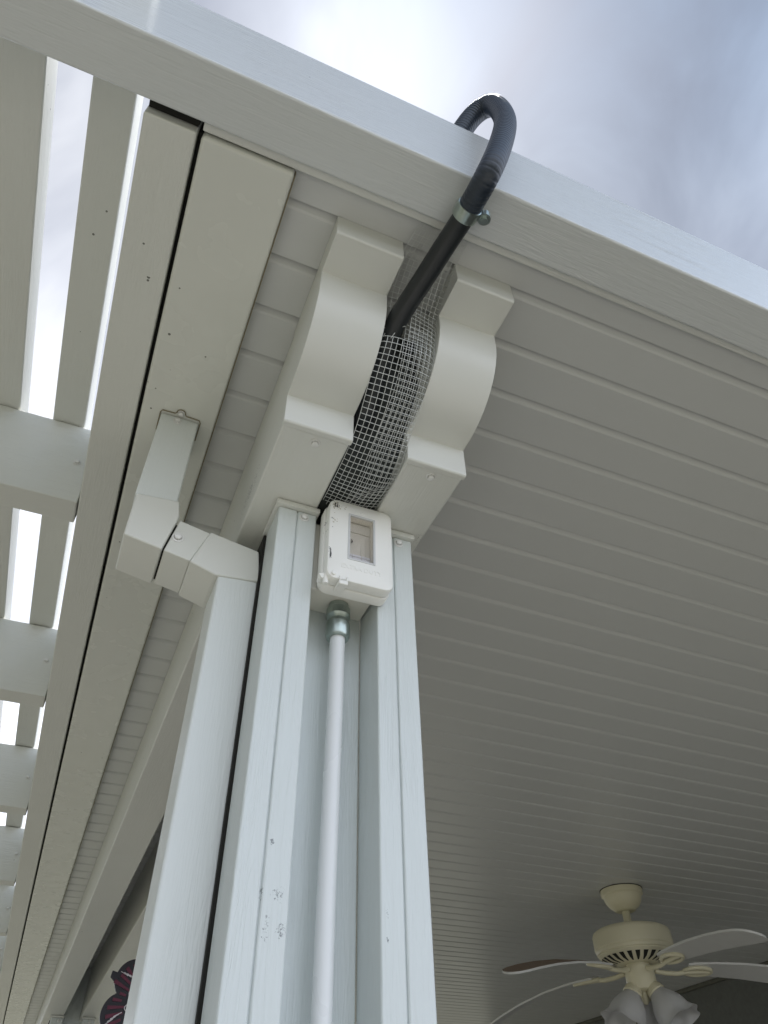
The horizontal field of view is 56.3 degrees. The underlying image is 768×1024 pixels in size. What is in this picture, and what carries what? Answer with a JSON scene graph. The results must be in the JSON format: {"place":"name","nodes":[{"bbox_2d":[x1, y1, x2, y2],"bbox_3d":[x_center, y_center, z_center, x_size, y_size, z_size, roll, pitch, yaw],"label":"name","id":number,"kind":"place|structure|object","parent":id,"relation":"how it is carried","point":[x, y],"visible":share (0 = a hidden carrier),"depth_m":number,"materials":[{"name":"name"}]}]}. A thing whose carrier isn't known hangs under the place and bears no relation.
{"place":"outdoors","nodes":[
{"label":"outdoors","id":0,"kind":"place"},
{"bbox_2d":[0,0,767,882],"label":"sky","id":1,"kind":"structure","parent":0,"point":[659,108],"materials":[{"name":"white"}]},
{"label":"paving","id":2,"kind":"structure","parent":0,"visible":0},
{"bbox_2d":[48,969,95,1023],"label":"patio post","id":3,"kind":"object","parent":2,"relation":"on","point":[72,1014],"visible":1,"depth_m":3.33,"materials":[{"name":"metal"}]},
{"bbox_2d":[195,498,436,1023],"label":"patio post","id":4,"kind":"object","parent":2,"relation":"on","point":[257,968],"visible":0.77,"depth_m":0.71,"materials":[{"name":"paint"}]},
{"bbox_2d":[116,409,258,1023],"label":"downspout","id":5,"kind":"object","parent":4,"relation":"attached to","point":[215,576],"visible":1,"depth_m":0.78,"materials":[{"name":"paint"}]},
{"bbox_2d":[35,216,403,1023],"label":"header beam","id":6,"kind":"structure","parent":4,"relation":"on","point":[303,442],"depth_m":0.92,"materials":[{"name":"paint"}]},
{"bbox_2d":[0,0,767,365],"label":"fascia beam","id":7,"kind":"structure","parent":6,"relation":"attached to","point":[238,84],"depth_m":0.84,"materials":[{"name":"white metal"}]},
{"bbox_2d":[5,76,143,827],"bbox_3d":[-1.401,1.204,2.719,0.056,0.056,5.808,16,-47,-17],"label":"lattice slat","id":8,"kind":"object","parent":7,"relation":"on","point":[114,116],"visible":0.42,"depth_m":1.13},
{"bbox_2d":[0,100,204,1023],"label":"rim beam","id":9,"kind":"structure","parent":7,"relation":"attached to","point":[168,149],"depth_m":1.08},
{"bbox_2d":[0,935,6,970],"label":"rafter","id":10,"kind":"object","parent":9,"relation":"attached to","point":[2,942],"visible":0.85,"depth_m":3.46,"materials":[{"name":"paint"}]},
{"bbox_2d":[0,885,14,935],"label":"rafter","id":11,"kind":"object","parent":9,"relation":"attached to","point":[6,895],"visible":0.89,"depth_m":3.01,"materials":[{"name":"paint"}]},
{"bbox_2d":[0,825,24,885],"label":"rafter","id":12,"kind":"object","parent":9,"relation":"attached to","point":[11,839],"visible":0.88,"depth_m":2.57,"materials":[{"name":"paint"}]},
{"bbox_2d":[0,743,37,814],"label":"rafter","id":13,"kind":"object","parent":9,"relation":"attached to","point":[17,765],"visible":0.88,"depth_m":2.12,"materials":[{"name":"paint"}]},
{"bbox_2d":[0,618,57,706],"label":"rafter","id":14,"kind":"object","parent":9,"relation":"attached to","point":[26,653],"visible":0.86,"depth_m":1.67,"materials":[{"name":"paint"}]},
{"bbox_2d":[0,405,90,521],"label":"rafter","id":15,"kind":"object","parent":9,"relation":"attached to","point":[42,462],"visible":0.87,"depth_m":1.22,"materials":[{"name":"paint"}]},
{"bbox_2d":[0,37,57,735],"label":"lattice slat","id":16,"kind":"object","parent":15,"relation":"on","point":[28,78],"depth_m":1.05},
{"bbox_2d":[354,94,516,432],"bbox_3d":[0.035,-0.316,0.989,0.071,0.430,0.460,22,-49,-22],"label":"flexible hose","id":17,"kind":"object","parent":7,"relation":"hanging from","point":[468,211],"visible":0.85,"depth_m":0.87,"materials":[{"name":"plastic"}]},
{"bbox_2d":[79,264,513,1023],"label":"header beam","id":18,"kind":"structure","parent":4,"relation":"on","point":[471,308],"depth_m":0.93,"materials":[{"name":"paint"}]},
{"bbox_2d":[99,959,135,1023],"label":"wind spinner","id":19,"kind":"object","parent":18,"relation":"hanging from","point":[113,1009],"visible":0.09,"depth_m":1.76,"materials":[{"name":"purple metal"}]},
{"bbox_2d":[24,169,767,1023],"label":"patio ceiling","id":20,"kind":"structure","parent":18,"relation":"on","point":[590,575],"depth_m":1.53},
{"bbox_2d":[4,132,295,1023],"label":"rain gutter","id":21,"kind":"object","parent":20,"relation":"attached to","point":[238,196],"visible":0.69,"depth_m":1.05,"materials":[{"name":"metal"}]},
{"bbox_2d":[490,883,767,1023],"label":"ceiling fan","id":22,"kind":"object","parent":20,"relation":"hanging from","point":[637,955],"visible":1,"depth_m":2.50,"materials":[{"name":"metal"}]},
{"bbox_2d":[323,221,468,509],"bbox_3d":[0.016,-0.179,0.919,0.079,0.210,0.346,16,-47,-17],"label":"wire mesh","id":23,"kind":"object","parent":18,"relation":"attached to","point":[394,468],"visible":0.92,"depth_m":0.90,"materials":[{"name":"grey metal"}]},
{"bbox_2d":[317,338,417,514],"bbox_3d":[-0.025,-0.118,0.988,0.073,0.195,0.186,16,-47,-17],"label":"gap filler","id":24,"kind":"object","parent":23,"relation":"in","point":[322,506],"visible":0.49,"depth_m":0.93,"materials":[{"name":"grey metal"}]},
{"bbox_2d":[310,600,349,1023],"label":"conduit","id":25,"kind":"object","parent":4,"relation":"attached to","point":[337,635],"visible":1,"depth_m":0.71,"materials":[{"name":"metal"}]},
{"bbox_2d":[310,500,392,620],"bbox_3d":[-0.048,0.069,0.929,0.095,0.142,0.092,16,-47,-17],"label":"outlet box","id":26,"kind":"object","parent":4,"relation":"attached to","point":[352,562],"visible":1,"depth_m":0.90,"materials":[{"name":"plastic"}]},
{"bbox_2d":[577,961,767,1023],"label":"house wall","id":27,"kind":"structure","parent":2,"relation":"on","point":[718,1000],"depth_m":3.71,"materials":[{"name":"paint"}]}
]}

